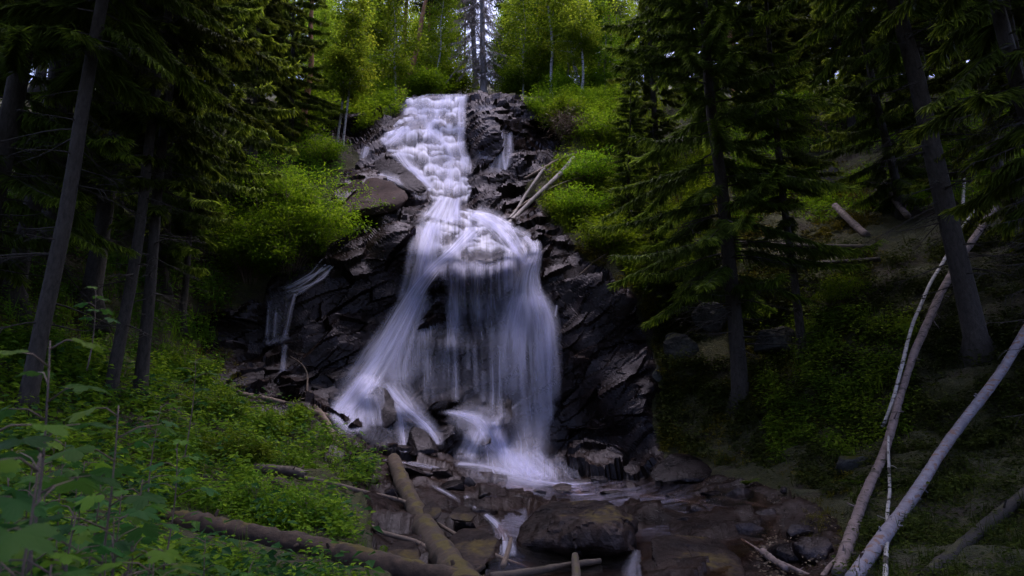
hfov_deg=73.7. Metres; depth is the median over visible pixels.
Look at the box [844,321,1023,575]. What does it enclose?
silver log
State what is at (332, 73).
birch tree
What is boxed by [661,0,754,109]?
spruce tree
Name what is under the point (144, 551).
leafy plant
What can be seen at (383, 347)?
waterfall
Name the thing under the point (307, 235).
rowan bush
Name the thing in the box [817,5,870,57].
spruce tree
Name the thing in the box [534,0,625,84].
birch tree
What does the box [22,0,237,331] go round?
spruce tree
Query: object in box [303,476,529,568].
branch
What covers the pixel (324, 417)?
branch
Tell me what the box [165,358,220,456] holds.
leafy plant
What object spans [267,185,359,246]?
rowan bush
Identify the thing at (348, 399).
waterfall
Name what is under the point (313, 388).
rock
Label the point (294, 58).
spruce tree
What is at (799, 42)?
spruce tree
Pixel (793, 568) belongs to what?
branch
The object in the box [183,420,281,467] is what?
herb clump
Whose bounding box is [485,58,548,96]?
bush
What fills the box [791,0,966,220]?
spruce tree
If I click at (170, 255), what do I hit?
spruce tree
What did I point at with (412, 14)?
birch tree
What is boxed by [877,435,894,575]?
fallen birch
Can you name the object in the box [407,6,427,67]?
birch tree
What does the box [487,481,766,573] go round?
stream water
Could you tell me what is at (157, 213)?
spruce tree
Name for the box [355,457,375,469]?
stone
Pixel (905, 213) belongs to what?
snag
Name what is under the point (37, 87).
spruce tree
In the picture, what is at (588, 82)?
bush
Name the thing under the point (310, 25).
pine tree
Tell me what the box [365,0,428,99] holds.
birch tree
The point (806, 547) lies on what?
stone
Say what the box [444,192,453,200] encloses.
boulder
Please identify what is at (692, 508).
stone
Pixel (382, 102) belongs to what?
undergrowth
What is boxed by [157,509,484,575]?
fallen log
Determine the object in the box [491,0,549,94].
birch tree
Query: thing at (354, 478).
fern clump
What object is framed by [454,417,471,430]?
boulder
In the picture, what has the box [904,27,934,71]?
spruce tree
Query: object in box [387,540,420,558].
boulder
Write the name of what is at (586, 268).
branch
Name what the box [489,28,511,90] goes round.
birch tree
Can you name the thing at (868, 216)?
moss
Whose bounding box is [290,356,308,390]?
branch
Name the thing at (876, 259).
fallen log
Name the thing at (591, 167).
bush
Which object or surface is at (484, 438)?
boulder
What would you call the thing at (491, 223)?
boulder
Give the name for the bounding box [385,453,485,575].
fallen log
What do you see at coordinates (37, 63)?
spruce tree
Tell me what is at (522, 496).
stone
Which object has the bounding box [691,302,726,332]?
rock
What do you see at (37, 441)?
leafy plant
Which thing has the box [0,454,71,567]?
leafy plant
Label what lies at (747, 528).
stone
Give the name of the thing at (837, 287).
bush
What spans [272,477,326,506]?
fallen log
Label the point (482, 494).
stone
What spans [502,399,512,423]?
boulder
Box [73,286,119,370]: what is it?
leafy plant
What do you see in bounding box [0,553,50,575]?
leafy plant
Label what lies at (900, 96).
spruce tree
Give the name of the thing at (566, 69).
birch tree
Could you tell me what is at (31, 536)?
leafy plant
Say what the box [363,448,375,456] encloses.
rock
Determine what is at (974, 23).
spruce tree
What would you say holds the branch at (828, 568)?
on the creek bed
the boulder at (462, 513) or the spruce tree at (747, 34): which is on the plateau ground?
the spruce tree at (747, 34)
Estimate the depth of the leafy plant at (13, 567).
3.14 m
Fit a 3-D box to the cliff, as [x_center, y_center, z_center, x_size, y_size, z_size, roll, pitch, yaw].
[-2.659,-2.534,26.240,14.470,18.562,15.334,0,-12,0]
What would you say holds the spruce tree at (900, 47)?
on the hillside
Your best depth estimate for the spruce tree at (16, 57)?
12.32 m
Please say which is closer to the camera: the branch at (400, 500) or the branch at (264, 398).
the branch at (400, 500)
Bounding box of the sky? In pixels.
[30,0,968,83]
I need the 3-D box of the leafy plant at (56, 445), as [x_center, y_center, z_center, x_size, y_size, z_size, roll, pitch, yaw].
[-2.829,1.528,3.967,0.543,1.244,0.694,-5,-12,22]
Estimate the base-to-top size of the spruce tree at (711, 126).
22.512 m
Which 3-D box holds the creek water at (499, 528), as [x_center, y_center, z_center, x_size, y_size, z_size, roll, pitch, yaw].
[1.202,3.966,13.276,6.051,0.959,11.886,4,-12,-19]
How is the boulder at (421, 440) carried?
on the creek bed
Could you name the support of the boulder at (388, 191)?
on the cliff
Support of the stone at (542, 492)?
on the creek bed
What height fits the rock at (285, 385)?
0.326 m
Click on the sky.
(469, 31)
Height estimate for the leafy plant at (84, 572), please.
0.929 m
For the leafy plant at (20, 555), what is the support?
on the hillside
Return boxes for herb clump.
[151,338,226,383]
[170,377,258,422]
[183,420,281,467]
[211,469,311,524]
[241,404,298,439]
[255,481,370,532]
[276,398,315,426]
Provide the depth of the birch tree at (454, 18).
49.40 m
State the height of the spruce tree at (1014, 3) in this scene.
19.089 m
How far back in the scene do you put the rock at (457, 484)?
15.88 m
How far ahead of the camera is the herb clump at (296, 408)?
17.62 m
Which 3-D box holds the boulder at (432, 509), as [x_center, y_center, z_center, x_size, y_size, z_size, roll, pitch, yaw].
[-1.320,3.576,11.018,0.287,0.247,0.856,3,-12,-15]
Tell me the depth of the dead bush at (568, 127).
31.90 m
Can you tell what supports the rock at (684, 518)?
on the creek bed
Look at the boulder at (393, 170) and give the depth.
28.13 m
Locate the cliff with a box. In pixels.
[190,90,663,483]
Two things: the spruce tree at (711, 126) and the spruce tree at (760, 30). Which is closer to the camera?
the spruce tree at (711, 126)
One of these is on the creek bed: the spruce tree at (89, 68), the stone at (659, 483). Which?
the stone at (659, 483)
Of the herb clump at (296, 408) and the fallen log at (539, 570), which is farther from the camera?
the herb clump at (296, 408)
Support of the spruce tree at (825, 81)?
on the plateau ground
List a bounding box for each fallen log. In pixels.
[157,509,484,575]
[253,463,307,480]
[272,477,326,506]
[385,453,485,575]
[488,558,601,575]
[689,239,875,250]
[801,257,880,267]
[918,487,1023,575]
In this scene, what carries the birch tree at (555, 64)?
on the plateau ground
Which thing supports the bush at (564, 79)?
on the plateau ground
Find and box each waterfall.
[290,264,329,295]
[337,381,551,482]
[356,197,550,386]
[381,95,505,200]
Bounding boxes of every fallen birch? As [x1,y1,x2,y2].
[831,206,996,575]
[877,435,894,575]
[881,212,973,427]
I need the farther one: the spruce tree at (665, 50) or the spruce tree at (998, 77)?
the spruce tree at (665, 50)
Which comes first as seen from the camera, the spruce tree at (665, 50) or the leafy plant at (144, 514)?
the leafy plant at (144, 514)
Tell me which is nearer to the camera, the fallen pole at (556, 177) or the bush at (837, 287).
the bush at (837, 287)
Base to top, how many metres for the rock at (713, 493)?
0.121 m
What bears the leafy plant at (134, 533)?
on the hillside
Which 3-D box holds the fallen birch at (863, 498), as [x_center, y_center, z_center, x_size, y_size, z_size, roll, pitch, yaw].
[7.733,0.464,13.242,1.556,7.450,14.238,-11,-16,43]
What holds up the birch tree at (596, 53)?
on the plateau ground
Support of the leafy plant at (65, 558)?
on the hillside
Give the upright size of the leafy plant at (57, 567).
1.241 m
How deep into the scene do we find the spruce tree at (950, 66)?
30.79 m
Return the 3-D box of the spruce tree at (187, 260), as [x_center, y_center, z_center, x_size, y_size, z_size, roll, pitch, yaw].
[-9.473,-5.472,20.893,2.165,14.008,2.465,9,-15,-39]
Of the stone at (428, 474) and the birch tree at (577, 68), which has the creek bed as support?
the stone at (428, 474)
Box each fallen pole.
[504,168,545,223]
[505,156,575,224]
[511,175,590,212]
[524,151,576,179]
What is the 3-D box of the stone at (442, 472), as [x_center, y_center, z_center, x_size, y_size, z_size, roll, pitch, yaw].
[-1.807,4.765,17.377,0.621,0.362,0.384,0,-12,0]
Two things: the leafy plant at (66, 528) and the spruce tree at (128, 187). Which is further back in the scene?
the spruce tree at (128, 187)
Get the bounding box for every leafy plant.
[0,338,127,575]
[0,422,79,541]
[0,442,90,547]
[0,448,55,545]
[0,453,105,575]
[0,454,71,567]
[0,509,52,572]
[0,551,84,575]
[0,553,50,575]
[0,556,52,574]
[0,561,101,575]
[1,459,21,510]
[1,565,30,573]
[11,540,103,566]
[16,405,180,575]
[20,503,126,575]
[25,440,98,564]
[26,554,81,575]
[37,427,79,501]
[39,552,169,575]
[43,452,119,552]
[53,535,117,551]
[56,468,137,564]
[59,461,115,559]
[63,492,171,575]
[66,516,155,575]
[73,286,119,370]
[91,474,184,575]
[92,548,181,575]
[94,548,197,575]
[121,549,202,575]
[129,403,178,502]
[142,439,220,569]
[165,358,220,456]
[176,537,230,575]
[240,559,262,575]
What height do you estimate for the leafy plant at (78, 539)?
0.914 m
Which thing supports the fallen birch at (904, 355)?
on the hillside
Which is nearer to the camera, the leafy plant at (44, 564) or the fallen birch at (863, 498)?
the leafy plant at (44, 564)
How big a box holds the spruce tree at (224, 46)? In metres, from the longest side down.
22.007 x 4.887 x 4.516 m
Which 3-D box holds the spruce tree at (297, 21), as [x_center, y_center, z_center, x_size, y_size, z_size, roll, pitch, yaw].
[-14.122,-18.837,38.798,5.498,19.089,5.514,-9,-14,37]
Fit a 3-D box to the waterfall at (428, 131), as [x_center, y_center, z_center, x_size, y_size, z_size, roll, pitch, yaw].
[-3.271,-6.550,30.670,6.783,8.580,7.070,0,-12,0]
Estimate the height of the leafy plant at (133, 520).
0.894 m
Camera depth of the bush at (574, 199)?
26.57 m
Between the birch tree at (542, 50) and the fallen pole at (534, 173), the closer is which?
the fallen pole at (534, 173)
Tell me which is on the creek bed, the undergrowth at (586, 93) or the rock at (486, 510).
the rock at (486, 510)
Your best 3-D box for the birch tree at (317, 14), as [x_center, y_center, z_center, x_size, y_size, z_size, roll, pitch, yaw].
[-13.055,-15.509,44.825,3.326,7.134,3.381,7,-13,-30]
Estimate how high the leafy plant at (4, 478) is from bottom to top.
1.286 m
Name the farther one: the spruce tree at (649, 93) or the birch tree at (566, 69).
the birch tree at (566, 69)
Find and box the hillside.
[0,90,1023,575]
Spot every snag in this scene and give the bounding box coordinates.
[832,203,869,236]
[876,181,910,218]
[961,178,965,204]
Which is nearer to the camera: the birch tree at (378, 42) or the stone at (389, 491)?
the stone at (389, 491)
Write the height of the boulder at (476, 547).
0.266 m
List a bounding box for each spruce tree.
[0,0,193,295]
[0,0,206,274]
[0,0,226,422]
[0,6,133,325]
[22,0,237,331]
[27,55,46,94]
[42,0,282,403]
[45,12,186,216]
[83,0,250,403]
[92,1,284,298]
[171,0,239,336]
[173,0,319,261]
[223,0,323,160]
[224,4,300,98]
[245,2,301,97]
[261,0,347,144]
[446,0,508,94]
[448,0,506,91]
[586,0,888,417]
[600,56,661,221]
[607,0,702,182]
[633,149,683,322]
[644,3,698,94]
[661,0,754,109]
[675,12,694,94]
[713,0,798,116]
[723,0,844,364]
[732,0,814,95]
[737,0,783,87]
[752,0,1023,368]
[765,1,827,94]
[777,0,884,136]
[788,18,808,89]
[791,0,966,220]
[798,8,838,86]
[807,7,880,73]
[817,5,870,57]
[825,0,990,175]
[875,0,1023,429]
[902,0,1023,280]
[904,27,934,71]
[927,0,1019,246]
[944,54,971,68]
[1010,0,1023,41]
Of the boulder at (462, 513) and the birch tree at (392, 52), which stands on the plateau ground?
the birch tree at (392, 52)
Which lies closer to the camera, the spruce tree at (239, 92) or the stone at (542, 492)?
the stone at (542, 492)
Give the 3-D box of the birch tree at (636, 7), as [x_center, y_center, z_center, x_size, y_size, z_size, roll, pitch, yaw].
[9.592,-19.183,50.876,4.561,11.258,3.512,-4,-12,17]
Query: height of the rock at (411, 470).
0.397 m
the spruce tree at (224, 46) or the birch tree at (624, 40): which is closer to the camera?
the spruce tree at (224, 46)
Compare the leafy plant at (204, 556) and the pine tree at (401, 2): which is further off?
the pine tree at (401, 2)
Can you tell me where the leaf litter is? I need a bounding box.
[637,476,855,575]
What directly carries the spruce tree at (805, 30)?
on the plateau ground
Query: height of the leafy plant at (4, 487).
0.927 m
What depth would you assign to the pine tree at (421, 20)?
41.75 m
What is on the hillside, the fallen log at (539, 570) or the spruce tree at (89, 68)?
the spruce tree at (89, 68)
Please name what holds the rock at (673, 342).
on the hillside
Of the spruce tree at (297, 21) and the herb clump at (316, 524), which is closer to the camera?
the herb clump at (316, 524)
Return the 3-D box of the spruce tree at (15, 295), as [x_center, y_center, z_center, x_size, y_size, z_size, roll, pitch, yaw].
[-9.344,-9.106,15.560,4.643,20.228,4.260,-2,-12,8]
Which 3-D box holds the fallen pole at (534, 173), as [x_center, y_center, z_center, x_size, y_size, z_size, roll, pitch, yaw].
[1.710,-5.372,30.082,2.561,1.617,0.337,4,-12,-18]
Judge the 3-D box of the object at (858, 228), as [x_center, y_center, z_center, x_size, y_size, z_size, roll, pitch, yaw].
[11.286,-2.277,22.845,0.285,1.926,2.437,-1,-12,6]
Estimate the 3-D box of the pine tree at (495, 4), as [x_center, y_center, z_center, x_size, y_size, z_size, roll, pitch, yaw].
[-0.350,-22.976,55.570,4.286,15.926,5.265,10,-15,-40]
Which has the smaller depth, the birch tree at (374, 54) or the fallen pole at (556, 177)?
the fallen pole at (556, 177)
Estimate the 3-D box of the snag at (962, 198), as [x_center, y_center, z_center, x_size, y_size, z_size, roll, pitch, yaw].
[13.641,-2.788,20.561,0.180,1.736,2.067,-9,-15,39]
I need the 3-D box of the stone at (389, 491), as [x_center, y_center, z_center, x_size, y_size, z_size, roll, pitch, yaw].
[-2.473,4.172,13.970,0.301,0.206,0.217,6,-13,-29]
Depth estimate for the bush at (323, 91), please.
36.35 m
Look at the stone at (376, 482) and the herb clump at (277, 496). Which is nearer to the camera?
the herb clump at (277, 496)
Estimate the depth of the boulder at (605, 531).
9.21 m
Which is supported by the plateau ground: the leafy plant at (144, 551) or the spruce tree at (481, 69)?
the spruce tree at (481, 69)
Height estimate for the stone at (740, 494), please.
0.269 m
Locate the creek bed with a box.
[317,432,864,575]
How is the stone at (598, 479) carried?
on the creek bed
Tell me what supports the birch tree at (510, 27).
on the plateau ground
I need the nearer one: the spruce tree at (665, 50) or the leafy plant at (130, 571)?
the leafy plant at (130, 571)
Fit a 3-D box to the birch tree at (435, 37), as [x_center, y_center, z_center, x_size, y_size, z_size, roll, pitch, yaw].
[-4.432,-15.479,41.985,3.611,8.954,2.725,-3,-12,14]
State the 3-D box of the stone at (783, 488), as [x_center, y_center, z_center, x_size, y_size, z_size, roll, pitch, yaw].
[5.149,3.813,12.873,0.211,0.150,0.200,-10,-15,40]
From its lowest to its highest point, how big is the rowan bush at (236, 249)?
3.243 m
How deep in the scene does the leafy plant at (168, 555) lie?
2.33 m
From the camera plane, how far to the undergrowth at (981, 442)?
15.87 m
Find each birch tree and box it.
[285,0,319,83]
[298,10,331,79]
[299,0,337,80]
[309,0,374,141]
[315,3,352,95]
[321,0,387,144]
[321,0,392,81]
[323,0,340,78]
[360,0,392,82]
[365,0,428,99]
[371,7,410,90]
[384,1,412,48]
[398,21,432,95]
[399,0,423,58]
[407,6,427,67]
[410,1,463,69]
[411,0,468,77]
[433,0,479,74]
[486,3,521,92]
[487,4,506,58]
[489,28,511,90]
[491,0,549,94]
[492,0,540,62]
[508,0,563,96]
[524,0,584,94]
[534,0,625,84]
[538,0,604,87]
[543,1,594,79]
[547,31,575,83]
[568,0,625,76]
[569,62,595,76]
[577,1,623,91]
[606,0,642,88]
[614,18,640,97]
[623,2,658,47]
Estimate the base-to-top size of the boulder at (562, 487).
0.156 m
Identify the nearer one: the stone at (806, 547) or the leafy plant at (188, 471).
the leafy plant at (188, 471)
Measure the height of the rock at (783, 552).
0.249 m
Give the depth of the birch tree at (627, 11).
45.09 m
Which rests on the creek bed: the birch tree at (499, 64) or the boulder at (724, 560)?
the boulder at (724, 560)
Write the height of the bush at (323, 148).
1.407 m
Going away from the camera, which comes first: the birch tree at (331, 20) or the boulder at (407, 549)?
the boulder at (407, 549)
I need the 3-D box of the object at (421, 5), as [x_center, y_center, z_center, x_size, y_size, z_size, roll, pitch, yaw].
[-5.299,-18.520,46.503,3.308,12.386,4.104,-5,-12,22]
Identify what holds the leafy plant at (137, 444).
on the hillside
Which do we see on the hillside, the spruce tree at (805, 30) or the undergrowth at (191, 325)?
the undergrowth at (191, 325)
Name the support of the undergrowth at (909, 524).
on the hillside
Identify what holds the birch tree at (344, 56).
on the hillside
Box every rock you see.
[272,401,308,411]
[278,383,299,387]
[310,386,323,390]
[335,427,356,435]
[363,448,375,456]
[403,464,425,475]
[438,479,464,490]
[455,521,475,529]
[473,507,497,515]
[599,490,626,496]
[652,361,662,381]
[663,332,698,359]
[676,517,689,520]
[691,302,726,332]
[700,491,726,495]
[753,326,796,354]
[767,543,806,563]
[817,165,847,199]
[835,455,874,474]
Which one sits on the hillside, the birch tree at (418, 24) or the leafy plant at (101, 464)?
the leafy plant at (101, 464)
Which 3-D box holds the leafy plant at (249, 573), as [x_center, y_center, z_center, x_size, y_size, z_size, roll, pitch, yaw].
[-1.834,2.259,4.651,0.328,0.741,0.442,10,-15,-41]
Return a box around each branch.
[205,374,265,401]
[239,391,349,420]
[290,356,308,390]
[299,391,337,442]
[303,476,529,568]
[371,516,426,549]
[500,536,512,568]
[579,252,607,275]
[741,538,808,573]
[759,548,788,571]
[820,532,859,574]
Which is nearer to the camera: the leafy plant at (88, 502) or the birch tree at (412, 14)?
the leafy plant at (88, 502)
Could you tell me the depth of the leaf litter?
9.28 m
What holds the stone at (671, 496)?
on the creek bed
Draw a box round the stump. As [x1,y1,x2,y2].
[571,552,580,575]
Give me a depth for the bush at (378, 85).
37.27 m
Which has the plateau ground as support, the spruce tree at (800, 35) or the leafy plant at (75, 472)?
the spruce tree at (800, 35)
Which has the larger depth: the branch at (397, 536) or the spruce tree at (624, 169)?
the spruce tree at (624, 169)
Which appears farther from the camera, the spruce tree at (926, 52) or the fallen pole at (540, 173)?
the spruce tree at (926, 52)
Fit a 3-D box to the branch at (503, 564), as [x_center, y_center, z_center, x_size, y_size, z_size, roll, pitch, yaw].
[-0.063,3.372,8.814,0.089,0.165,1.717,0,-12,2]
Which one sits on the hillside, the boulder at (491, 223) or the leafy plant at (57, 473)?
the leafy plant at (57, 473)
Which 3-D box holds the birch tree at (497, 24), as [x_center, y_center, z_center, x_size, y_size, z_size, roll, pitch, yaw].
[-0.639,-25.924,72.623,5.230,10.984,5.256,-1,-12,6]
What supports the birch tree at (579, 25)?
on the plateau ground
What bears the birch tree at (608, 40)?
on the plateau ground
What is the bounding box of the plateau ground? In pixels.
[0,77,932,103]
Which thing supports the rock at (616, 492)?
on the creek bed
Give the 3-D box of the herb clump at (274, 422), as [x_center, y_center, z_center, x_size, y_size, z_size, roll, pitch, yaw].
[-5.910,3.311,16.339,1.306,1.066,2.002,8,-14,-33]
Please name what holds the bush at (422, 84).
on the plateau ground
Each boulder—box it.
[327,177,407,216]
[367,386,395,428]
[372,157,426,192]
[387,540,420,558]
[407,427,438,455]
[423,501,441,519]
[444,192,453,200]
[449,505,475,521]
[449,528,499,568]
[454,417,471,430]
[478,432,490,445]
[485,219,501,228]
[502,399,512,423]
[516,500,637,564]
[552,483,571,490]
[650,453,711,481]
[651,535,745,575]
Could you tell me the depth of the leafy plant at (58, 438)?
5.38 m
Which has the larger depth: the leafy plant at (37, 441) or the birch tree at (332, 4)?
the birch tree at (332, 4)
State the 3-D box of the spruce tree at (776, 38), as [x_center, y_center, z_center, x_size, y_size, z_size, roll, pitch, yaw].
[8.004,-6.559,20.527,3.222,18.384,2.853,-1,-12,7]
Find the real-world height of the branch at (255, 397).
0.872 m
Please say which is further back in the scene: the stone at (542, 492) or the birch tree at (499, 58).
the birch tree at (499, 58)
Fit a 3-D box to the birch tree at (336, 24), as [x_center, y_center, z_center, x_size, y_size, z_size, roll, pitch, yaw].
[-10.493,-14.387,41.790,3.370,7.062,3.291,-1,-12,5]
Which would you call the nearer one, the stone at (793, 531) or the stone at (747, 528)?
the stone at (793, 531)
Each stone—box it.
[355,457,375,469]
[368,478,378,483]
[384,486,398,496]
[423,470,432,476]
[430,468,452,476]
[460,476,475,486]
[478,492,490,498]
[512,494,526,499]
[533,489,546,495]
[590,476,608,483]
[621,481,641,492]
[655,481,669,485]
[665,494,677,500]
[685,504,708,513]
[726,487,753,500]
[734,521,766,537]
[756,509,776,516]
[780,486,786,493]
[786,524,814,539]
[792,536,834,564]
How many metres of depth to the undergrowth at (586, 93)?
34.62 m
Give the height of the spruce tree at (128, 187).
17.476 m
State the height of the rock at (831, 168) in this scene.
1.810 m
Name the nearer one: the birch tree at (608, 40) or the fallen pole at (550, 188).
the fallen pole at (550, 188)
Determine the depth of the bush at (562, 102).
33.28 m
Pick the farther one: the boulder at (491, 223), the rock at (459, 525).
the boulder at (491, 223)
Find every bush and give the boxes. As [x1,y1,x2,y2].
[192,195,310,283]
[197,162,394,273]
[225,147,345,222]
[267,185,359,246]
[285,125,353,165]
[296,71,335,98]
[355,71,406,99]
[387,59,465,97]
[422,47,479,94]
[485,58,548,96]
[497,62,571,95]
[531,89,596,129]
[535,62,588,96]
[539,99,617,145]
[545,181,620,218]
[551,144,630,182]
[555,107,634,143]
[561,64,620,96]
[569,208,647,252]
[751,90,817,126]
[801,269,880,305]
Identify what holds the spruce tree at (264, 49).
on the plateau ground
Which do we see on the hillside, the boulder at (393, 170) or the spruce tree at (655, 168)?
the spruce tree at (655, 168)
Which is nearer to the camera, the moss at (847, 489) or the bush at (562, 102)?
the moss at (847, 489)
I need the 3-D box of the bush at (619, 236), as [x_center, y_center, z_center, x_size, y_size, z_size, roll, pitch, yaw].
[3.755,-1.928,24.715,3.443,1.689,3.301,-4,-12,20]
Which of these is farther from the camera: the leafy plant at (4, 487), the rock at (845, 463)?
the rock at (845, 463)
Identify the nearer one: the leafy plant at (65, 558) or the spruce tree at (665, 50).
the leafy plant at (65, 558)
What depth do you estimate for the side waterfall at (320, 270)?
22.53 m
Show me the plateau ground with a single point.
(489, 92)
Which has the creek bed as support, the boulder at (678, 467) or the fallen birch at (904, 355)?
the boulder at (678, 467)
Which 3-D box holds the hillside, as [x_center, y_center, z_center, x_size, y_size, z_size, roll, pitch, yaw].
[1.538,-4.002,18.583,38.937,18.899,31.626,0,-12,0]
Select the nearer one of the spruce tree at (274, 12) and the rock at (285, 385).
the rock at (285, 385)
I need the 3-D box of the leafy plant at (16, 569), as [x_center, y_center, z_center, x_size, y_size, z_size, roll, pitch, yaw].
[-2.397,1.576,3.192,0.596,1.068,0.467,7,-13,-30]
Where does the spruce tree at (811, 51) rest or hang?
on the plateau ground
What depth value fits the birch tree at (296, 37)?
46.25 m
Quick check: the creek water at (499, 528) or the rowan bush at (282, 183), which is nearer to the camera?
the creek water at (499, 528)
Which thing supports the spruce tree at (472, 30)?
on the plateau ground
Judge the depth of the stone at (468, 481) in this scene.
16.78 m
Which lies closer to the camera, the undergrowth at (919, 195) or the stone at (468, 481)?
the stone at (468, 481)
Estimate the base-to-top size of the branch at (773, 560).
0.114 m
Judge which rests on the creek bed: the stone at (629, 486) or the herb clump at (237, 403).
the stone at (629, 486)
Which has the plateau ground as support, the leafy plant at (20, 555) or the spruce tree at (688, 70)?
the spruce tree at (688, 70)
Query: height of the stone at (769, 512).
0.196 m
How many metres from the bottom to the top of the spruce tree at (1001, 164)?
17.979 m
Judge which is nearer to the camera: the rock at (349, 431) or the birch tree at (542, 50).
the rock at (349, 431)
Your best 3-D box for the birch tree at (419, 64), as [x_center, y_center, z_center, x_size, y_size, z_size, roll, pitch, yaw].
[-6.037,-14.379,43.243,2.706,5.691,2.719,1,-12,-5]
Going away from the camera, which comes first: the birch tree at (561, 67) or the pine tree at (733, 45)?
the pine tree at (733, 45)
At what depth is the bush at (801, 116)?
31.05 m
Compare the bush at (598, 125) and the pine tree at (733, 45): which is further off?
the pine tree at (733, 45)
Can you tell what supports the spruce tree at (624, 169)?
on the hillside
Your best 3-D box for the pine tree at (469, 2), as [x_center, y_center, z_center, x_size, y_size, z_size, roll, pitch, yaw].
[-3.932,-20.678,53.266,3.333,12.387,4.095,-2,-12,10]
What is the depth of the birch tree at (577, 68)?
47.72 m
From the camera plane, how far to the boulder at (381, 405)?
19.78 m
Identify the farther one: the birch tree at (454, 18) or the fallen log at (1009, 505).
the birch tree at (454, 18)
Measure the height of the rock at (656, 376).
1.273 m
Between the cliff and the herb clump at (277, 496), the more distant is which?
the cliff
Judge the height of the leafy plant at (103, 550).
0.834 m
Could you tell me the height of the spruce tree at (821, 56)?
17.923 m
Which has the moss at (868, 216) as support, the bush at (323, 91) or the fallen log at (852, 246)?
the fallen log at (852, 246)
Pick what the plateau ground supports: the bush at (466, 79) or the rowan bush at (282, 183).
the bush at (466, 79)
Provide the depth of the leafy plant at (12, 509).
1.96 m
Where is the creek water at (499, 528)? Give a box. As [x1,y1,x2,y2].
[486,515,504,551]
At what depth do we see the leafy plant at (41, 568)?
2.15 m
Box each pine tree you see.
[301,0,326,127]
[373,0,408,85]
[397,0,410,95]
[402,0,427,97]
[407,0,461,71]
[451,0,478,68]
[486,0,515,65]
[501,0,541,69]
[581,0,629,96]
[723,3,737,97]
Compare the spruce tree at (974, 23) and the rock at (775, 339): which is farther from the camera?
the rock at (775, 339)
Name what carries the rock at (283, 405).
on the cliff
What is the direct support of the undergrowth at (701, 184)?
on the hillside
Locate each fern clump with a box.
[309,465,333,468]
[334,472,373,483]
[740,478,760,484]
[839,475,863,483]
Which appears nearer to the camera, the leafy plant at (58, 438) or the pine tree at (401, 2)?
the leafy plant at (58, 438)
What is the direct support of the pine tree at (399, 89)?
on the plateau ground
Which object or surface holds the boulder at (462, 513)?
on the creek bed
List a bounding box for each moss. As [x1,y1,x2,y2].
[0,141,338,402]
[559,155,886,479]
[798,456,1023,575]
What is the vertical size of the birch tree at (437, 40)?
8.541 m
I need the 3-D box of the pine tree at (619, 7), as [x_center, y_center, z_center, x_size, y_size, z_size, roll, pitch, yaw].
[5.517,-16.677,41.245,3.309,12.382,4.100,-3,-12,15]
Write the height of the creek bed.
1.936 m
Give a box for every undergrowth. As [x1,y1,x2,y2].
[0,120,346,382]
[0,314,386,575]
[276,84,411,136]
[520,80,631,137]
[534,82,731,297]
[651,221,1023,508]
[726,68,1023,222]
[830,454,1023,575]
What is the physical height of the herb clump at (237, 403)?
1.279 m
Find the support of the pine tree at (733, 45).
on the plateau ground
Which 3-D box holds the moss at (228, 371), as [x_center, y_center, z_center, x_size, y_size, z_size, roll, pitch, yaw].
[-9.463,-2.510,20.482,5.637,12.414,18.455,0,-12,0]
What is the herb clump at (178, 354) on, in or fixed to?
on the hillside
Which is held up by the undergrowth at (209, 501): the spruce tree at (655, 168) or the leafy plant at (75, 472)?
the leafy plant at (75, 472)
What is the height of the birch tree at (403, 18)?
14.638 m

